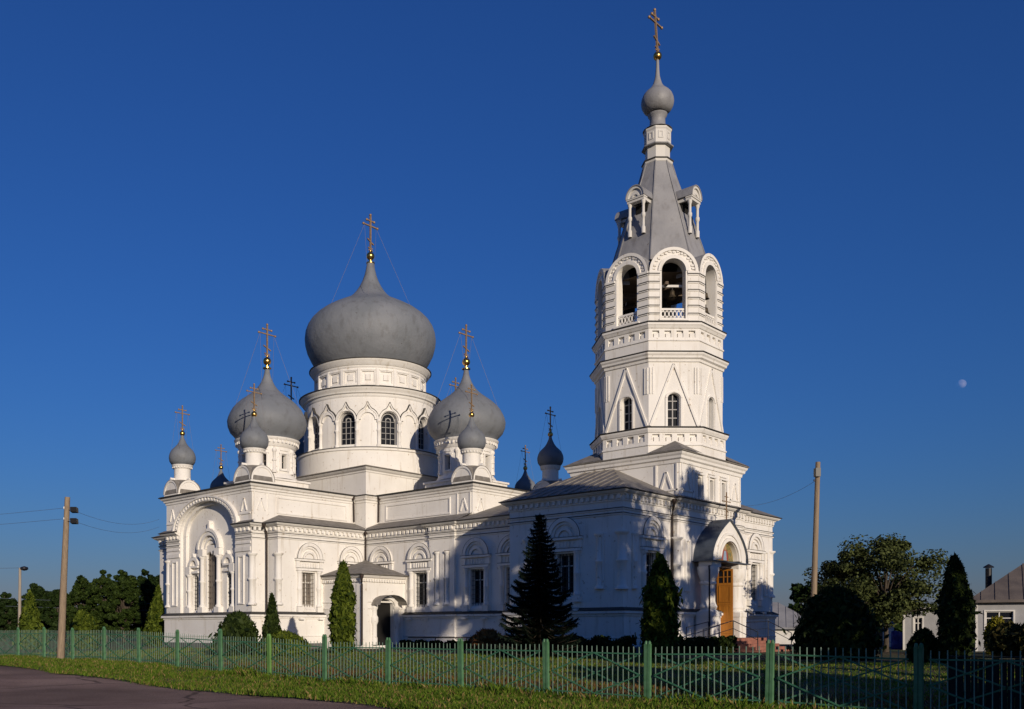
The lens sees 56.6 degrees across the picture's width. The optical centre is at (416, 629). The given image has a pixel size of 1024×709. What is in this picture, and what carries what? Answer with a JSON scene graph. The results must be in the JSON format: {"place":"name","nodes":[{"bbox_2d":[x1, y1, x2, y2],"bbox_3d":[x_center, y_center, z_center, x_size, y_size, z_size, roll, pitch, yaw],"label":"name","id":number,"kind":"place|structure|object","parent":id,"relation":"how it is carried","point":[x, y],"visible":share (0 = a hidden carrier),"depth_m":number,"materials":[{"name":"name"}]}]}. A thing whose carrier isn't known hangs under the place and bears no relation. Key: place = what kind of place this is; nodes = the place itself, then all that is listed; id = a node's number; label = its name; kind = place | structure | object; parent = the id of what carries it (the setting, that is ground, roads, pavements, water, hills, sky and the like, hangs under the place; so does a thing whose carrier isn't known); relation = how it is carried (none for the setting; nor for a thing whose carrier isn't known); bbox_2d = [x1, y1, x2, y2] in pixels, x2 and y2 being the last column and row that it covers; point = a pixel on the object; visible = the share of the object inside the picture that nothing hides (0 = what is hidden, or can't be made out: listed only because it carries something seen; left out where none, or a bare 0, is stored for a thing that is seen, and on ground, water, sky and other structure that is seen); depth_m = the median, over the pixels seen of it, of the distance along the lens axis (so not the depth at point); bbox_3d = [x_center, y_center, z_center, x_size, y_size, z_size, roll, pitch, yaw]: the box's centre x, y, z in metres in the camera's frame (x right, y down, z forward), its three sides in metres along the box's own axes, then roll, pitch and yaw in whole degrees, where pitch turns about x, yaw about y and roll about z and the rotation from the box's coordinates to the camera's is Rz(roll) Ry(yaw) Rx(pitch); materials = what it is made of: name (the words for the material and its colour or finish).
{"place":"outdoors","nodes":[
{"label":"outdoors","id":0,"kind":"place"},
{"bbox_2d":[0,666,391,708],"bbox_3d":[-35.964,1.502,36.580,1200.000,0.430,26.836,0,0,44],"label":"road","id":1,"kind":"structure","parent":0,"point":[22,688],"depth_m":23.29,"materials":[{"name":"grey asphalt"}]},
{"bbox_2d":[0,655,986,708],"bbox_3d":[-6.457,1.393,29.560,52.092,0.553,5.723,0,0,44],"label":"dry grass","id":2,"kind":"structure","parent":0,"point":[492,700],"depth_m":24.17,"materials":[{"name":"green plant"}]},
{"bbox_2d":[0,654,1007,708],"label":"verge grass","id":3,"kind":"structure","parent":0,"point":[517,697],"depth_m":23.96,"materials":[{"name":"green plant"}]},
{"bbox_2d":[0,637,1023,708],"bbox_3d":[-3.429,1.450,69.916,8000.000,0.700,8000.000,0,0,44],"label":"ground","id":4,"kind":"structure","parent":0,"point":[894,653],"depth_m":31.64,"materials":[{"name":"green plant"}]},
{"bbox_2d":[0,591,21,641],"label":"lime tree","id":5,"kind":"object","parent":4,"relation":"on","point":[8,614],"visible":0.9,"depth_m":91.34,"materials":[{"name":"green plant"}]},
{"bbox_2d":[18,566,27,626],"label":"utility pole","id":6,"kind":"object","parent":4,"relation":"on","point":[24,568],"visible":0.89,"depth_m":79.89,"materials":[{"name":"concrete"}]},
{"bbox_2d":[12,589,49,649],"bbox_3d":[-24.396,-0.582,59.722,2.326,4.063,2.352,0,0,44],"label":"thuja","id":7,"kind":"object","parent":4,"relation":"on","point":[29,618],"visible":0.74,"depth_m":59.29,"materials":[{"name":"green plant"}]},
{"bbox_2d":[21,583,50,634],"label":"lime tree","id":8,"kind":"object","parent":4,"relation":"on","point":[39,593],"visible":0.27,"depth_m":93.14,"materials":[{"name":"green plant"}]},
{"bbox_2d":[41,589,66,641],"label":"lime tree","id":9,"kind":"object","parent":4,"relation":"on","point":[50,617],"visible":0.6,"depth_m":91.13,"materials":[{"name":"green plant"}]},
{"bbox_2d":[57,497,78,658],"bbox_3d":[-14.784,-1.944,39.860,1.261,7.293,0.433,0,0,30],"label":"utility pole","id":10,"kind":"object","parent":4,"relation":"on","point":[67,508],"visible":0.98,"depth_m":39.80,"materials":[{"name":"brown"}]},
{"bbox_2d":[9,625,140,637],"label":"wood","id":11,"kind":"object","parent":4,"relation":"on","point":[113,631],"visible":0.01,"depth_m":136.21,"materials":[{"name":"green plant"}]},
{"bbox_2d":[65,609,100,648],"bbox_3d":[-21.136,0.021,59.920,2.656,2.703,2.378,0,0,44],"label":"round bush","id":12,"kind":"object","parent":4,"relation":"on","point":[84,620],"visible":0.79,"depth_m":59.29,"materials":[{"name":"green plant"}]},
{"bbox_2d":[66,575,105,630],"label":"lime tree","id":13,"kind":"object","parent":4,"relation":"on","point":[80,595],"visible":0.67,"depth_m":89.29,"materials":[{"name":"green plant"}]},
{"bbox_2d":[89,569,114,640],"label":"lime tree","id":14,"kind":"object","parent":4,"relation":"on","point":[102,582],"visible":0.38,"depth_m":91.37,"materials":[{"name":"green plant"}]},
{"bbox_2d":[102,569,146,641],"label":"lime tree","id":15,"kind":"object","parent":4,"relation":"on","point":[123,593],"visible":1,"depth_m":89.34,"materials":[{"name":"green plant"}]},
{"bbox_2d":[129,569,155,640],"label":"lime tree","id":16,"kind":"object","parent":4,"relation":"on","point":[146,586],"visible":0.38,"depth_m":94.34,"materials":[{"name":"green plant"}]},
{"bbox_2d":[140,585,164,646],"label":"thuja","id":17,"kind":"object","parent":4,"relation":"on","point":[155,621],"visible":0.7,"depth_m":65.01,"materials":[{"name":"green plant"}]},
{"bbox_2d":[153,575,159,590],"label":"lime tree","id":18,"kind":"object","parent":4,"relation":"on","point":[157,579],"visible":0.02,"depth_m":97.46,"materials":[{"name":"green plant"}]},
{"bbox_2d":[208,609,260,655],"bbox_3d":[-8.569,0.226,44.938,2.568,2.420,2.413,0,0,18],"label":"round bush","id":19,"kind":"object","parent":4,"relation":"on","point":[239,624],"visible":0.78,"depth_m":44.30,"materials":[{"name":"green plant"}]},
{"bbox_2d":[258,592,281,640],"bbox_3d":[-7.703,-0.347,49.950,1.406,3.429,1.492,0,0,44],"label":"thuja","id":20,"kind":"object","parent":4,"relation":"on","point":[271,622],"visible":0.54,"depth_m":49.75,"materials":[{"name":"green plant"}]},
{"bbox_2d":[252,629,313,655],"bbox_3d":[-6.313,0.669,44.103,2.805,1.494,2.922,0,0,-18],"label":"juniper bush","id":21,"kind":"object","parent":4,"relation":"on","point":[288,635],"visible":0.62,"depth_m":43.37,"materials":[{"name":"green plant"}]},
{"bbox_2d":[327,560,356,653],"bbox_3d":[-3.591,-1.049,46.011,1.504,4.826,1.626,0,0,-30],"label":"thuja","id":22,"kind":"object","parent":4,"relation":"on","point":[341,619],"visible":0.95,"depth_m":45.59,"materials":[{"name":"green plant"}]},
{"bbox_2d":[399,639,469,649],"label":"hedge","id":23,"kind":"object","parent":4,"relation":"on","point":[448,644],"visible":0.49,"depth_m":54.90,"materials":[{"name":"green plant"}]},
{"bbox_2d":[151,8,791,652],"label":"orthodox church","id":24,"kind":"structure","parent":4,"relation":"on","point":[373,464],"depth_m":56.48,"materials":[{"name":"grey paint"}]},
{"bbox_2d":[185,554,199,612],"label":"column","id":25,"kind":"structure","parent":24,"relation":"in","point":[189,572],"depth_m":61.58,"materials":[{"name":"white paint"}]},
{"bbox_2d":[196,520,223,612],"bbox_3d":[-13.043,-3.700,60.065,2.560,6.500,0.670,0,0,44],"label":"window","id":26,"kind":"structure","parent":24,"relation":"in","point":[215,552],"depth_m":60.34,"materials":[{"name":"white paint"}]},
{"bbox_2d":[221,550,234,611],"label":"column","id":27,"kind":"structure","parent":24,"relation":"in","point":[228,556],"depth_m":58.24,"materials":[{"name":"white paint"}]},
{"bbox_2d":[294,543,324,619],"bbox_3d":[-6.654,-2.984,58.043,0.750,4.729,2.220,0,0,44],"label":"window","id":28,"kind":"structure","parent":24,"relation":"in","point":[305,583],"depth_m":58.12,"materials":[{"name":"grey paint"}]},
{"bbox_2d":[405,543,431,619],"bbox_3d":[0.249,-2.984,57.964,2.220,4.729,0.750,0,0,44],"label":"window","id":29,"kind":"structure","parent":24,"relation":"in","point":[422,579],"depth_m":58.13,"materials":[{"name":"grey paint"}]},
{"bbox_2d":[460,537,490,618],"bbox_3d":[3.498,-2.984,54.793,2.220,4.729,0.750,0,0,44],"label":"window","id":30,"kind":"structure","parent":24,"relation":"in","point":[467,564],"depth_m":54.89,"materials":[{"name":"grey paint"}]},
{"bbox_2d":[495,534,509,618],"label":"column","id":31,"kind":"structure","parent":24,"relation":"in","point":[502,562],"depth_m":53.28,"materials":[{"name":"grey paint"}]},
{"bbox_2d":[546,517,583,610],"bbox_3d":[7.496,-3.304,47.607,2.220,4.729,0.750,0,0,44],"label":"window","id":32,"kind":"structure","parent":24,"relation":"in","point":[566,560],"depth_m":47.48,"materials":[{"name":"grey paint"}]},
{"bbox_2d":[639,516,665,600],"bbox_3d":[11.653,-3.304,47.092,0.750,4.729,2.220,0,0,44],"label":"window","id":33,"kind":"structure","parent":24,"relation":"in","point":[657,533],"depth_m":46.90,"materials":[{"name":"grey paint"}]},
{"bbox_2d":[667,287,676,299],"bbox_3d":[13.720,-18.090,50.720,0.500,0.620,0.500,0,0,44],"label":"bell","id":34,"kind":"object","parent":24,"relation":"hanging from","point":[672,296],"visible":1,"depth_m":50.63,"materials":[{"name":"brown metal"}]},
{"bbox_2d":[717,569,732,636],"bbox_3d":[16.756,-1.455,51.362,0.910,3.690,0.080,0,0,44],"label":"door leaf","id":35,"kind":"structure","parent":24,"relation":"in","point":[725,576],"depth_m":51.31,"materials":[{"name":"brown wood"}]},
{"bbox_2d":[746,533,766,613],"bbox_3d":[19.773,-3.304,55.376,0.700,4.729,2.220,0,0,44],"label":"window","id":36,"kind":"structure","parent":24,"relation":"in","point":[758,546],"depth_m":55.47,"materials":[{"name":"grey paint"}]},
{"bbox_2d":[469,628,505,653],"bbox_3d":[3.390,0.609,43.953,1.986,1.476,1.736,0,0,44],"label":"barberry bush","id":37,"kind":"object","parent":4,"relation":"on","point":[486,638],"visible":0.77,"depth_m":43.51,"materials":[{"name":"red plant"}]},
{"bbox_2d":[0,626,1023,708],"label":"metal fence","id":38,"kind":"object","parent":4,"relation":"on","point":[918,691],"visible":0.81,"depth_m":23.17,"materials":[{"name":"green metal"}]},
{"bbox_2d":[26,647,1014,696],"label":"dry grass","id":39,"kind":"structure","parent":4,"relation":"on","point":[608,666],"depth_m":31.98,"materials":[{"name":"green plant"}]},
{"bbox_2d":[492,514,581,658],"bbox_3d":[5.258,-1.710,40.091,4.130,6.513,4.215,0,0,0],"label":"spruce tree","id":40,"kind":"object","parent":4,"relation":"on","point":[537,608],"visible":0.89,"depth_m":39.68,"materials":[{"name":"green plant"}]},
{"bbox_2d":[467,635,637,654],"bbox_3d":[6.309,0.753,45.820,1.145,1.223,9.785,0,0,-44],"label":"hedge","id":41,"kind":"object","parent":4,"relation":"on","point":[620,643],"visible":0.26,"depth_m":43.06,"materials":[{"name":"green plant"}]},
{"bbox_2d":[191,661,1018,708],"bbox_3d":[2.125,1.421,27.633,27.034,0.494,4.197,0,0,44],"label":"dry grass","id":42,"kind":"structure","parent":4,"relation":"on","point":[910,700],"depth_m":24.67,"materials":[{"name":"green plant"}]},
{"bbox_2d":[635,551,682,657],"bbox_3d":[9.738,-0.919,38.022,1.856,4.503,1.859,0,0,44],"label":"thuja","id":43,"kind":"object","parent":4,"relation":"on","point":[659,624],"visible":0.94,"depth_m":37.52,"materials":[{"name":"green plant"}]},
{"bbox_2d":[674,635,738,652],"bbox_3d":[12.857,0.784,43.940,5.550,1.131,1.026,0,0,-32],"label":"hedge","id":44,"kind":"object","parent":4,"relation":"on","point":[716,642],"visible":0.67,"depth_m":44.08,"materials":[{"name":"green plant"}]},
{"bbox_2d":[772,602,800,643],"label":"house","id":45,"kind":"structure","parent":4,"relation":"on","point":[786,619],"depth_m":74.89,"materials":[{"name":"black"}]},
{"bbox_2d":[788,580,821,612],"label":"garden tree","id":46,"kind":"object","parent":4,"relation":"on","point":[798,590],"visible":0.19,"depth_m":79.79,"materials":[{"name":"green plant"}]},
{"bbox_2d":[811,462,820,596],"bbox_3d":[19.793,-3.399,46.920,0.550,9.909,0.423,0,0,6],"label":"utility pole","id":47,"kind":"object","parent":4,"relation":"on","point":[817,472],"visible":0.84,"depth_m":46.89,"materials":[{"name":"grey"}]},
{"bbox_2d":[782,585,890,660],"bbox_3d":[16.050,-0.220,36.008,3.815,3.106,3.966,0,0,44],"label":"lilac bush","id":48,"kind":"object","parent":4,"relation":"on","point":[838,617],"visible":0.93,"depth_m":35.11,"materials":[{"name":"green plant"}]},
{"bbox_2d":[796,551,887,615],"bbox_3d":[22.501,-1.377,50.117,4.403,5.623,4.604,0,0,3],"label":"apple tree","id":49,"kind":"object","parent":4,"relation":"on","point":[833,573],"visible":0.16,"depth_m":49.67,"materials":[{"name":"green plant"}]},
{"bbox_2d":[875,622,895,646],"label":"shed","id":50,"kind":"structure","parent":4,"relation":"on","point":[889,630],"depth_m":62.30,"materials":[{"name":"blue wood"}]},
{"bbox_2d":[824,532,948,651],"bbox_3d":[23.980,-1.738,47.810,6.228,6.394,5.314,0,0,44],"label":"apple tree","id":51,"kind":"object","parent":4,"relation":"on","point":[890,556],"visible":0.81,"depth_m":47.38,"materials":[{"name":"green plant"}]},
{"bbox_2d":[892,621,902,631],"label":"wood","id":52,"kind":"object","parent":4,"relation":"on","point":[899,627],"depth_m":118.06,"materials":[{"name":"green plant"}]},
{"bbox_2d":[903,627,940,662],"bbox_3d":[17.749,0.631,32.991,1.336,1.484,1.317,0,0,-1],"label":"round bush","id":53,"kind":"object","parent":4,"relation":"on","point":[925,636],"visible":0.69,"depth_m":32.77,"materials":[{"name":"green plant"}]},
{"bbox_2d":[931,552,983,662],"bbox_3d":[18.296,-0.661,31.967,1.477,4.032,1.410,0,0,-1],"label":"thuja","id":54,"kind":"object","parent":4,"relation":"on","point":[956,613],"visible":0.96,"depth_m":31.67,"materials":[{"name":"green plant"}]},
{"bbox_2d":[903,563,1023,650],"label":"grey house","id":55,"kind":"structure","parent":4,"relation":"on","point":[1003,596],"depth_m":49.85,"materials":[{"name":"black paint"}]},
{"bbox_2d":[891,631,902,648],"bbox_3d":[27.564,0.587,53.783,0.999,1.094,0.167,0,0,27],"label":"door","id":56,"kind":"structure","parent":55,"relation":"hanging from","point":[896,639],"depth_m":53.87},
{"bbox_2d":[913,616,923,632],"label":"window","id":57,"kind":"structure","parent":55,"relation":"in","point":[918,623],"depth_m":52.21,"materials":[{"name":"white"}]},
{"bbox_2d":[984,610,1014,628],"bbox_3d":[30.528,-0.495,49.482,1.380,1.090,0.170,0,0,31],"label":"window","id":58,"kind":"structure","parent":55,"relation":"in","point":[1007,615],"depth_m":49.48,"materials":[{"name":"white"}]},
{"bbox_2d":[948,656,1023,708],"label":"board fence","id":59,"kind":"object","parent":4,"relation":"on","point":[978,684],"visible":0.73,"depth_m":18.95,"materials":[{"name":"green metal"}]},
{"bbox_2d":[981,615,1004,654],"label":"yellow shrub","id":60,"kind":"object","parent":4,"relation":"on","point":[993,622],"visible":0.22,"depth_m":43.85,"materials":[{"name":"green plant"}]},
{"bbox_2d":[978,620,1023,655],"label":"rose bush","id":61,"kind":"object","parent":4,"relation":"on","point":[999,639],"visible":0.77,"depth_m":39.93,"materials":[{"name":"green plant"}]},
{"bbox_2d":[1012,622,1023,656],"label":"rose bush","id":62,"kind":"object","parent":4,"relation":"on","point":[1019,634],"visible":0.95,"depth_m":39.21,"materials":[{"name":"green plant"}]},
{"bbox_2d":[0,0,1023,609],"label":"sky","id":63,"kind":"structure","parent":0,"point":[180,180],"materials":[{"name":"blue"}]},
{"bbox_2d":[187,660,1017,708],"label":"bed grass","id":64,"kind":"structure","parent":0,"point":[593,688],"depth_m":24.97,"materials":[{"name":"green plant"}]}
]}

